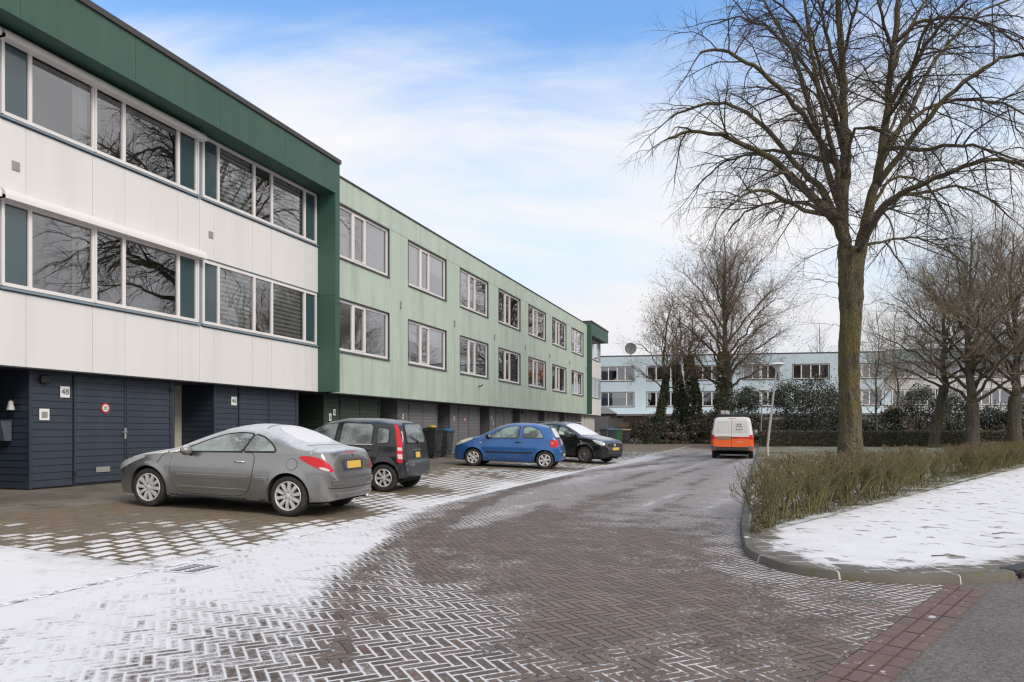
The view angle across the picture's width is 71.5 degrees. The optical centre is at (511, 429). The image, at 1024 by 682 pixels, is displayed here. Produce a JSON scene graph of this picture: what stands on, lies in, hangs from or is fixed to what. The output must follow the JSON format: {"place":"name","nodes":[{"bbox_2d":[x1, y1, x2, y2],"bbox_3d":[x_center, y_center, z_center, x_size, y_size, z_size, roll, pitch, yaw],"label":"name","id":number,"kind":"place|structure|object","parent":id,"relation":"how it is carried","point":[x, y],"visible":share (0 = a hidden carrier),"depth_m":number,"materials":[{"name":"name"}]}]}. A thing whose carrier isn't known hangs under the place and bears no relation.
{"place":"outdoors","nodes":[
{"label":"outdoors","id":0,"kind":"place"},
{"bbox_2d":[0,0,19,197],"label":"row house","id":1,"kind":"structure","parent":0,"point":[9,9],"depth_m":12.11,"materials":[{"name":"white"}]},
{"bbox_2d":[0,546,163,603],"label":"front pavement","id":2,"kind":"structure","parent":0,"point":[26,573],"depth_m":6.83,"materials":[{"name":"snow"}]},
{"bbox_2d":[0,0,221,489],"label":"row house","id":3,"kind":"structure","parent":0,"point":[106,117],"depth_m":14.34,"materials":[{"name":"white glass"}]},
{"bbox_2d":[72,375,126,483],"bbox_3d":[-8.507,0.007,14.722,0.115,2.185,1.249,0,0,19],"label":"garage door","id":4,"kind":"structure","parent":3,"relation":"in","point":[99,430],"depth_m":14.68,"materials":[{"name":"blue wood"}]},
{"bbox_2d":[0,199,199,324],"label":"window","id":5,"kind":"structure","parent":3,"relation":"in","point":[50,255],"depth_m":14.63,"materials":[{"name":"clear glass"}]},
{"bbox_2d":[0,40,199,197],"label":"window","id":6,"kind":"structure","parent":3,"relation":"in","point":[40,97],"depth_m":14.53,"materials":[{"name":"clear glass"}]},
{"bbox_2d":[126,379,172,458],"bbox_3d":[-8.110,0.007,15.917,0.070,2.185,1.248,0,0,19],"label":"garage door","id":7,"kind":"structure","parent":3,"relation":"in","point":[148,403],"depth_m":15.87,"materials":[{"name":"blue"}]},
{"bbox_2d":[175,85,336,447],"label":"row house","id":8,"kind":"structure","parent":0,"point":[265,178],"depth_m":18.69,"materials":[{"name":"white glass"}]},
{"bbox_2d":[238,388,268,426],"bbox_3d":[-6.960,0.007,19.185,0.070,2.185,1.225,0,0,19],"label":"garage door","id":9,"kind":"structure","parent":8,"relation":"in","point":[253,404],"depth_m":19.14,"materials":[{"name":"blue metal"}]},
{"bbox_2d":[201,260,318,346],"bbox_3d":[-7.022,-3.263,19.302,0.945,1.595,4.670,0,0,19],"label":"window","id":10,"kind":"structure","parent":8,"relation":"in","point":[235,300],"depth_m":19.00,"materials":[{"name":"clear glass"}]},
{"bbox_2d":[201,137,318,245],"bbox_3d":[-7.022,-6.258,19.302,0.945,1.545,4.670,0,0,19],"label":"window","id":11,"kind":"structure","parent":8,"relation":"in","point":[233,184],"depth_m":19.00,"materials":[{"name":"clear glass"}]},
{"bbox_2d":[269,390,296,425],"bbox_3d":[-6.549,0.007,20.352,0.070,2.185,1.225,0,0,19],"label":"garage door","id":12,"kind":"structure","parent":8,"relation":"in","point":[282,405],"depth_m":20.33,"materials":[{"name":"blue"}]},
{"bbox_2d":[317,158,341,391],"bbox_3d":[-5.722,-4.606,21.489,1.155,6.967,0.260,0,0,19],"label":"pilaster","id":13,"kind":"object","parent":8,"relation":"attached to","point":[328,293],"visible":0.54,"depth_m":21.30,"materials":[{"name":"green metal"}]},
{"bbox_2d":[0,443,627,514],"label":"garage apron","id":14,"kind":"object","parent":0,"point":[14,501],"visible":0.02,"depth_m":12.55,"materials":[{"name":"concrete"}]},
{"bbox_2d":[422,427,444,457],"bbox_3d":[-3.154,0.539,28.287,0.725,1.225,0.605,0,0,31],"label":"wheelie bin","id":15,"kind":"object","parent":14,"relation":"on","point":[433,437],"visible":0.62,"depth_m":28.06,"materials":[{"name":"plastic"}]},
{"bbox_2d":[441,428,454,456],"bbox_3d":[-2.821,0.556,29.535,0.725,1.185,0.605,0,0,25],"label":"wheelie bin","id":16,"kind":"object","parent":14,"relation":"on","point":[447,441],"visible":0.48,"depth_m":29.28,"materials":[{"name":"plastic"}]},
{"bbox_2d":[0,444,686,565],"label":"parking pavement","id":17,"kind":"structure","parent":0,"point":[172,529],"depth_m":10.43,"materials":[{"name":"grey brick"}]},
{"bbox_2d":[120,424,372,515],"bbox_3d":[-4.473,0.592,12.006,4.060,1.400,2.142,2,0,14],"label":"coupe car","id":18,"kind":"object","parent":17,"relation":"on","point":[288,470],"visible":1,"depth_m":11.15,"materials":[{"name":"silver metal"}]},
{"bbox_2d":[313,406,429,491],"bbox_3d":[-3.713,0.341,15.924,3.562,1.862,1.957,2,0,13],"label":"hatchback","id":19,"kind":"object","parent":17,"relation":"on","point":[396,450],"visible":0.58,"depth_m":15.05,"materials":[{"name":"black paint"}]},
{"bbox_2d":[454,423,565,468],"bbox_3d":[-0.048,0.525,24.730,3.774,1.530,2.033,2,0,11],"label":"blue hatchback","id":20,"kind":"object","parent":17,"relation":"on","point":[524,442],"visible":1,"depth_m":23.93,"materials":[{"name":"paint"}]},
{"bbox_2d":[537,421,622,462],"bbox_3d":[2.453,0.506,29.625,4.354,1.617,2.134,2,2,40],"label":"crossover car","id":21,"kind":"object","parent":17,"relation":"on","point":[582,444],"visible":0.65,"depth_m":28.44,"materials":[{"name":"black paint"}]},
{"bbox_2d":[298,176,405,429],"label":"row house","id":22,"kind":"structure","parent":0,"point":[372,301],"depth_m":23.93,"materials":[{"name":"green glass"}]},
{"bbox_2d":[339,396,359,419],"bbox_3d":[-5.389,0.007,23.648,0.070,2.185,1.244,0,0,19],"label":"garage door","id":23,"kind":"structure","parent":22,"relation":"in","point":[349,407],"depth_m":23.61,"materials":[{"name":"green metal"}]},
{"bbox_2d":[340,298,390,360],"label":"window","id":24,"kind":"structure","parent":22,"relation":"in","point":[361,327],"depth_m":23.99,"materials":[{"name":"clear glass"}]},
{"bbox_2d":[340,203,390,277],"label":"window","id":25,"kind":"structure","parent":22,"relation":"in","point":[361,239],"depth_m":23.94,"materials":[{"name":"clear glass"}]},
{"bbox_2d":[360,397,379,417],"bbox_3d":[-4.972,0.007,24.833,0.070,2.185,1.244,0,0,19],"label":"garage door","id":26,"kind":"structure","parent":22,"relation":"in","point":[369,407],"depth_m":24.83,"materials":[{"name":"green metal"}]},
{"bbox_2d":[380,215,458,428],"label":"row house","id":27,"kind":"structure","parent":0,"point":[431,319],"depth_m":28.35,"materials":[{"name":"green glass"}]},
{"bbox_2d":[408,401,422,428],"bbox_3d":[-3.805,0.007,28.147,0.070,2.185,1.244,0,0,19],"label":"garage door","id":28,"kind":"structure","parent":27,"relation":"in","point":[415,409],"depth_m":28.19,"materials":[{"name":"grey metal"}]},
{"bbox_2d":[408,319,446,370],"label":"window","id":29,"kind":"structure","parent":27,"relation":"in","point":[424,342],"depth_m":28.54,"materials":[{"name":"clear glass"}]},
{"bbox_2d":[408,239,446,300],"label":"window","id":30,"kind":"structure","parent":27,"relation":"in","point":[424,268],"depth_m":28.47,"materials":[{"name":"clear glass"}]},
{"bbox_2d":[423,402,436,427],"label":"garage door","id":31,"kind":"structure","parent":27,"relation":"in","point":[429,409],"depth_m":29.29,"materials":[{"name":"grey"}]},
{"bbox_2d":[437,247,497,454],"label":"row house","id":32,"kind":"structure","parent":0,"point":[477,333],"depth_m":32.98,"materials":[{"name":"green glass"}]},
{"bbox_2d":[458,405,469,441],"bbox_3d":[-2.200,0.007,32.640,0.115,2.185,1.245,0,0,19],"label":"garage door","id":33,"kind":"structure","parent":32,"relation":"in","point":[463,411],"depth_m":32.63,"materials":[{"name":"grey"}]},
{"bbox_2d":[460,335,488,378],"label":"window","id":34,"kind":"structure","parent":32,"relation":"in","point":[472,353],"depth_m":33.62,"materials":[{"name":"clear glass"}]},
{"bbox_2d":[460,267,488,317],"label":"window","id":35,"kind":"structure","parent":32,"relation":"in","point":[472,298],"depth_m":33.56,"materials":[{"name":"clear glass"}]},
{"bbox_2d":[469,406,479,437],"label":"garage door","id":36,"kind":"structure","parent":32,"relation":"in","point":[473,411],"depth_m":33.78,"materials":[{"name":"grey"}]},
{"bbox_2d":[0,446,945,681],"bbox_3d":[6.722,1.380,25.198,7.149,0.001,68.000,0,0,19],"label":"road","id":37,"kind":"structure","parent":0,"point":[644,569],"depth_m":5.60,"materials":[{"name":"brick"}]},
{"bbox_2d":[165,563,225,573],"bbox_3d":[-3.117,1.372,7.005,0.400,0.008,0.400,0,0,19],"label":"drain grate","id":38,"kind":"object","parent":37,"relation":"on","point":[194,568],"visible":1,"depth_m":6.98,"materials":[{"name":"metal"}]},
{"bbox_2d":[0,446,687,606],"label":"gutter","id":39,"kind":"object","parent":37,"relation":"on","point":[94,583],"visible":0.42,"depth_m":7.81,"materials":[{"name":"brick"}]},
{"bbox_2d":[711,411,757,457],"bbox_3d":[10.999,0.250,35.315,2.303,2.260,4.930,0,0,19],"label":"delivery van","id":40,"kind":"object","parent":37,"relation":"on","point":[732,436],"visible":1,"depth_m":33.12,"materials":[{"name":"paint"}]},
{"bbox_2d":[740,446,1023,588],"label":"kerb","id":41,"kind":"structure","parent":37,"relation":"on","point":[752,551],"depth_m":6.49,"materials":[{"name":"concrete"}]},
{"bbox_2d":[480,271,527,434],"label":"row house","id":42,"kind":"structure","parent":0,"point":[511,344],"depth_m":37.06,"materials":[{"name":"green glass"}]},
{"bbox_2d":[498,347,520,384],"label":"window","id":43,"kind":"structure","parent":42,"relation":"in","point":[508,361],"depth_m":36.94,"materials":[{"name":"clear glass"}]},
{"bbox_2d":[498,288,520,330],"bbox_3d":[-0.142,-6.145,36.837,0.170,1.720,3.390,0,0,19],"label":"window","id":44,"kind":"structure","parent":42,"relation":"in","point":[508,306],"depth_m":36.90,"materials":[{"name":"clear glass"}]},
{"bbox_2d":[512,289,551,423],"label":"row house","id":45,"kind":"structure","parent":0,"point":[538,353],"depth_m":41.53,"materials":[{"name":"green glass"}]},
{"bbox_2d":[528,356,546,389],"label":"window","id":46,"kind":"structure","parent":45,"relation":"in","point":[536,368],"depth_m":41.43,"materials":[{"name":"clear glass"}]},
{"bbox_2d":[528,304,546,341],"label":"window","id":47,"kind":"structure","parent":45,"relation":"in","point":[536,317],"depth_m":41.43,"materials":[{"name":"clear glass"}]},
{"bbox_2d":[538,303,570,423],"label":"row house","id":48,"kind":"structure","parent":0,"point":[560,360],"depth_m":46.12,"materials":[{"name":"green glass"}]},
{"bbox_2d":[552,364,564,392],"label":"window","id":49,"kind":"structure","parent":48,"relation":"in","point":[558,372],"depth_m":45.93,"materials":[{"name":"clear glass"}]},
{"bbox_2d":[552,317,566,349],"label":"window","id":50,"kind":"structure","parent":48,"relation":"in","point":[558,328],"depth_m":45.93,"materials":[{"name":"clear glass"}]},
{"bbox_2d":[91,0,1023,356],"label":"sky","id":51,"kind":"structure","parent":0,"point":[499,128],"materials":[{"name":"blue"}]},
{"bbox_2d":[559,314,586,423],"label":"row house","id":52,"kind":"structure","parent":0,"point":[578,366],"depth_m":50.81,"materials":[{"name":"green glass"}]},
{"bbox_2d":[583,320,592,413],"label":"pilaster","id":53,"kind":"object","parent":52,"relation":"attached to","point":[589,366],"visible":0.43,"depth_m":52.96,"materials":[{"name":"green metal"}]},
{"bbox_2d":[577,321,608,431],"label":"row house","id":54,"kind":"structure","parent":0,"point":[599,335],"depth_m":56.97,"materials":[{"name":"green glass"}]},
{"bbox_2d":[622,442,757,444],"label":"planting soil","id":55,"kind":"structure","parent":0,"point":[755,443],"depth_m":60.40,"materials":[{"name":"brown soil"}]},
{"bbox_2d":[601,355,642,418],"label":"row house","id":56,"kind":"structure","parent":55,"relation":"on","point":[620,398],"depth_m":77.96,"materials":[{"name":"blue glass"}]},
{"bbox_2d":[601,366,633,381],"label":"window","id":57,"kind":"structure","parent":56,"relation":"in","point":[608,374],"depth_m":78.28,"materials":[{"name":"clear glass"}]},
{"bbox_2d":[601,392,633,406],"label":"window","id":58,"kind":"structure","parent":56,"relation":"in","point":[609,399],"depth_m":78.58,"materials":[{"name":"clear glass"}]},
{"bbox_2d":[629,420,650,441],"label":"evergreen shrub","id":59,"kind":"object","parent":55,"relation":"on","point":[636,430],"visible":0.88,"depth_m":61.93,"materials":[{"name":"green plant"}]},
{"bbox_2d":[643,354,690,416],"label":"row house","id":60,"kind":"structure","parent":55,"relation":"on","point":[651,393],"depth_m":77.36,"materials":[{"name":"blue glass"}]},
{"bbox_2d":[608,270,728,443],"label":"tree","id":61,"kind":"object","parent":55,"relation":"on","point":[657,425],"visible":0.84,"depth_m":59.88,"materials":[{"name":"brown plant"}]},
{"bbox_2d":[640,305,706,432],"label":"tree","id":62,"kind":"object","parent":55,"relation":"on","point":[678,404],"visible":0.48,"depth_m":62.65,"materials":[{"name":"green plant"}]},
{"bbox_2d":[659,418,692,443],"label":"evergreen shrub","id":63,"kind":"object","parent":55,"relation":"on","point":[677,431],"visible":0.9,"depth_m":60.91,"materials":[{"name":"green plant"}]},
{"bbox_2d":[654,295,720,442],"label":"tree","id":64,"kind":"object","parent":55,"relation":"on","point":[694,399],"visible":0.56,"depth_m":61.55,"materials":[{"name":"green plant"}]},
{"bbox_2d":[630,435,759,443],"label":"undergrowth","id":65,"kind":"object","parent":55,"relation":"on","point":[635,440],"visible":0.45,"depth_m":60.95,"materials":[{"name":"green plant"}]},
{"bbox_2d":[681,413,713,439],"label":"evergreen shrub","id":66,"kind":"object","parent":55,"relation":"on","point":[701,421],"visible":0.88,"depth_m":60.80,"materials":[{"name":"green plant"}]},
{"bbox_2d":[694,353,738,416],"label":"row house","id":67,"kind":"structure","parent":55,"relation":"on","point":[708,394],"depth_m":76.40,"materials":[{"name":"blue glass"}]},
{"bbox_2d":[641,211,809,429],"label":"tree","id":68,"kind":"object","parent":55,"relation":"on","point":[725,371],"visible":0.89,"depth_m":58.31,"materials":[{"name":"brown plant"}]},
{"bbox_2d":[711,381,769,430],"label":"evergreen shrub","id":69,"kind":"object","parent":55,"relation":"on","point":[741,401],"visible":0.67,"depth_m":62.28,"materials":[{"name":"green plant"}]},
{"bbox_2d":[739,353,792,419],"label":"row house","id":70,"kind":"structure","parent":55,"relation":"on","point":[766,386],"depth_m":75.38,"materials":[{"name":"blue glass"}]},
{"bbox_2d":[759,373,821,431],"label":"evergreen shrub","id":71,"kind":"object","parent":55,"relation":"on","point":[782,401],"visible":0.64,"depth_m":61.42,"materials":[{"name":"green plant"}]},
{"bbox_2d":[772,366,838,430],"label":"evergreen shrub","id":72,"kind":"object","parent":55,"relation":"on","point":[817,401],"visible":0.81,"depth_m":59.41,"materials":[{"name":"green plant"}]},
{"bbox_2d":[788,352,838,418],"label":"row house","id":73,"kind":"structure","parent":55,"relation":"on","point":[812,361],"depth_m":74.65,"materials":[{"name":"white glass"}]},
{"bbox_2d":[792,363,829,379],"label":"window","id":74,"kind":"structure","parent":73,"relation":"in","point":[814,368],"depth_m":74.84,"materials":[{"name":"clear glass"}]},
{"bbox_2d":[814,385,838,430],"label":"evergreen shrub","id":75,"kind":"object","parent":55,"relation":"on","point":[831,427],"visible":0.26,"depth_m":63.68,"materials":[{"name":"green plant"}]},
{"bbox_2d":[860,351,890,419],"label":"row house","id":76,"kind":"structure","parent":55,"relation":"on","point":[865,411],"depth_m":73.68,"materials":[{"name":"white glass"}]},
{"bbox_2d":[828,284,922,430],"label":"tree","id":77,"kind":"object","parent":55,"relation":"on","point":[876,405],"visible":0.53,"depth_m":59.89,"materials":[{"name":"brown plant"}]},
{"bbox_2d":[877,403,908,431],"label":"evergreen shrub","id":78,"kind":"object","parent":55,"relation":"on","point":[888,418],"visible":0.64,"depth_m":61.64,"materials":[{"name":"green plant"}]},
{"bbox_2d":[878,349,938,418],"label":"row house","id":79,"kind":"structure","parent":55,"relation":"on","point":[910,384],"depth_m":73.08,"materials":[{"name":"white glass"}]},
{"bbox_2d":[860,293,957,425],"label":"tree","id":80,"kind":"object","parent":55,"relation":"on","point":[898,389],"visible":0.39,"depth_m":62.98,"materials":[{"name":"brown plant"}]},
{"bbox_2d":[887,382,956,430],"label":"evergreen shrub","id":81,"kind":"object","parent":55,"relation":"on","point":[922,394],"visible":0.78,"depth_m":60.77,"materials":[{"name":"green plant"}]},
{"bbox_2d":[918,389,983,430],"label":"evergreen shrub","id":82,"kind":"object","parent":55,"relation":"on","point":[955,406],"visible":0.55,"depth_m":59.11,"materials":[{"name":"green plant"}]},
{"bbox_2d":[937,348,1001,419],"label":"row house","id":83,"kind":"structure","parent":55,"relation":"on","point":[984,402],"depth_m":72.25,"materials":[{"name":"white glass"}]},
{"bbox_2d":[979,399,1006,430],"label":"evergreen shrub","id":84,"kind":"object","parent":55,"relation":"on","point":[988,422],"visible":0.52,"depth_m":59.37,"materials":[{"name":"green plant"}]},
{"bbox_2d":[991,347,1023,418],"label":"row house","id":85,"kind":"structure","parent":55,"relation":"on","point":[1000,394],"depth_m":71.75,"materials":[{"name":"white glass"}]},
{"bbox_2d":[746,446,1023,531],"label":"lawn","id":86,"kind":"structure","parent":0,"point":[794,449],"depth_m":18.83,"materials":[{"name":"green plant"}]},
{"bbox_2d":[727,462,805,527],"bbox_3d":[3.342,0.881,9.308,0.968,0.890,0.943,0,0,32],"label":"hedge shrub","id":87,"kind":"object","parent":86,"relation":"on","point":[746,496],"visible":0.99,"depth_m":9.34,"materials":[{"name":"brown plant"}]},
{"bbox_2d":[765,362,784,455],"bbox_3d":[13.014,-0.993,35.017,0.831,4.625,0.777,0,0,40],"label":"street lamp","id":88,"kind":"object","parent":86,"relation":"on","point":[776,365],"visible":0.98,"depth_m":34.95,"materials":[{"name":"grey metal"}]},
{"bbox_2d":[762,459,808,519],"bbox_3d":[3.846,0.878,10.080,0.671,0.894,0.963,0,0,28],"label":"hedge shrub","id":89,"kind":"object","parent":86,"relation":"on","point":[789,496],"visible":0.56,"depth_m":10.20,"materials":[{"name":"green plant"}]},
{"bbox_2d":[759,458,823,515],"bbox_3d":[4.158,0.870,10.675,0.938,0.913,1.599,0,0,27],"label":"hedge shrub","id":90,"kind":"object","parent":86,"relation":"on","point":[806,471],"visible":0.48,"depth_m":10.69,"materials":[{"name":"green plant"}]},
{"bbox_2d":[772,451,841,509],"bbox_3d":[4.691,0.834,11.213,0.974,0.989,0.769,0,0,-3],"label":"hedge shrub","id":91,"kind":"object","parent":86,"relation":"on","point":[820,477],"visible":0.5,"depth_m":11.24,"materials":[{"name":"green plant"}]},
{"bbox_2d":[611,0,1023,459],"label":"tree","id":92,"kind":"object","parent":86,"relation":"on","point":[851,266],"visible":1,"depth_m":26.01,"materials":[{"name":"brown plant"}]},
{"bbox_2d":[797,462,852,512],"bbox_3d":[4.870,0.907,11.129,1.090,0.836,0.678,0,0,-10],"label":"hedge shrub","id":93,"kind":"object","parent":86,"relation":"on","point":[810,486],"visible":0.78,"depth_m":10.97,"materials":[{"name":"brown plant"}]},
{"bbox_2d":[777,455,875,508],"bbox_3d":[5.134,0.868,11.647,1.607,0.918,0.942,0,0,19],"label":"hedge shrub","id":94,"kind":"object","parent":86,"relation":"on","point":[842,480],"visible":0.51,"depth_m":11.62,"materials":[{"name":"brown plant"}]},
{"bbox_2d":[831,453,906,505],"bbox_3d":[6.000,0.861,12.062,1.212,0.930,0.754,0,0,29],"label":"hedge shrub","id":95,"kind":"object","parent":86,"relation":"on","point":[846,479],"visible":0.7,"depth_m":12.06,"materials":[{"name":"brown plant"}]},
{"bbox_2d":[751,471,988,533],"bbox_3d":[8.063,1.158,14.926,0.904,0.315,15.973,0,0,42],"label":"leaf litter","id":96,"kind":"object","parent":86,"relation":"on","point":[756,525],"visible":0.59,"depth_m":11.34,"materials":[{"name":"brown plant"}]},
{"bbox_2d":[847,452,902,497],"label":"hedge shrub","id":97,"kind":"object","parent":86,"relation":"on","point":[882,481],"visible":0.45,"depth_m":13.34,"materials":[{"name":"green plant"}]},
{"bbox_2d":[855,456,903,498],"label":"hedge shrub","id":98,"kind":"object","parent":86,"relation":"on","point":[873,479],"visible":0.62,"depth_m":13.10,"materials":[{"name":"green plant"}]},
{"bbox_2d":[758,429,1023,446],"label":"clipped hedge","id":99,"kind":"object","parent":86,"relation":"on","point":[871,438],"visible":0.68,"depth_m":52.22,"materials":[{"name":"green plant"}]},
{"bbox_2d":[850,452,937,495],"bbox_3d":[7.381,0.879,13.864,0.920,0.896,1.568,0,0,-24],"label":"hedge shrub","id":100,"kind":"object","parent":86,"relation":"on","point":[897,476],"visible":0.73,"depth_m":13.69,"materials":[{"name":"green plant"}]},
{"bbox_2d":[898,445,947,486],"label":"hedge shrub","id":101,"kind":"object","parent":86,"relation":"on","point":[929,462],"visible":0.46,"depth_m":15.70,"materials":[{"name":"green plant"}]},
{"bbox_2d":[834,194,1023,445],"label":"tree","id":102,"kind":"object","parent":86,"relation":"on","point":[972,422],"visible":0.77,"depth_m":46.65,"materials":[{"name":"brown plant"}]},
{"bbox_2d":[860,227,1023,447],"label":"tree","id":103,"kind":"object","parent":86,"relation":"on","point":[938,421],"visible":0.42,"depth_m":49.73,"materials":[{"name":"brown plant"}]},
{"bbox_2d":[881,198,1023,444],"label":"tree","id":104,"kind":"object","parent":86,"relation":"on","point":[1014,419],"visible":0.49,"depth_m":45.98,"materials":[{"name":"brown plant"}]},
{"bbox_2d":[750,467,1023,572],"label":"footpath","id":105,"kind":"structure","parent":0,"point":[912,533],"depth_m":8.87,"materials":[{"name":"white snow"}]},
{"bbox_2d":[840,579,1023,681],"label":"asphalt road","id":106,"kind":"structure","parent":0,"point":[981,639],"depth_m":4.53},
{"bbox_2d":[815,585,987,681],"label":"road edging","id":107,"kind":"object","parent":106,"relation":"on","point":[892,670],"visible":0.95,"depth_m":4.64,"materials":[{"name":"brick"}]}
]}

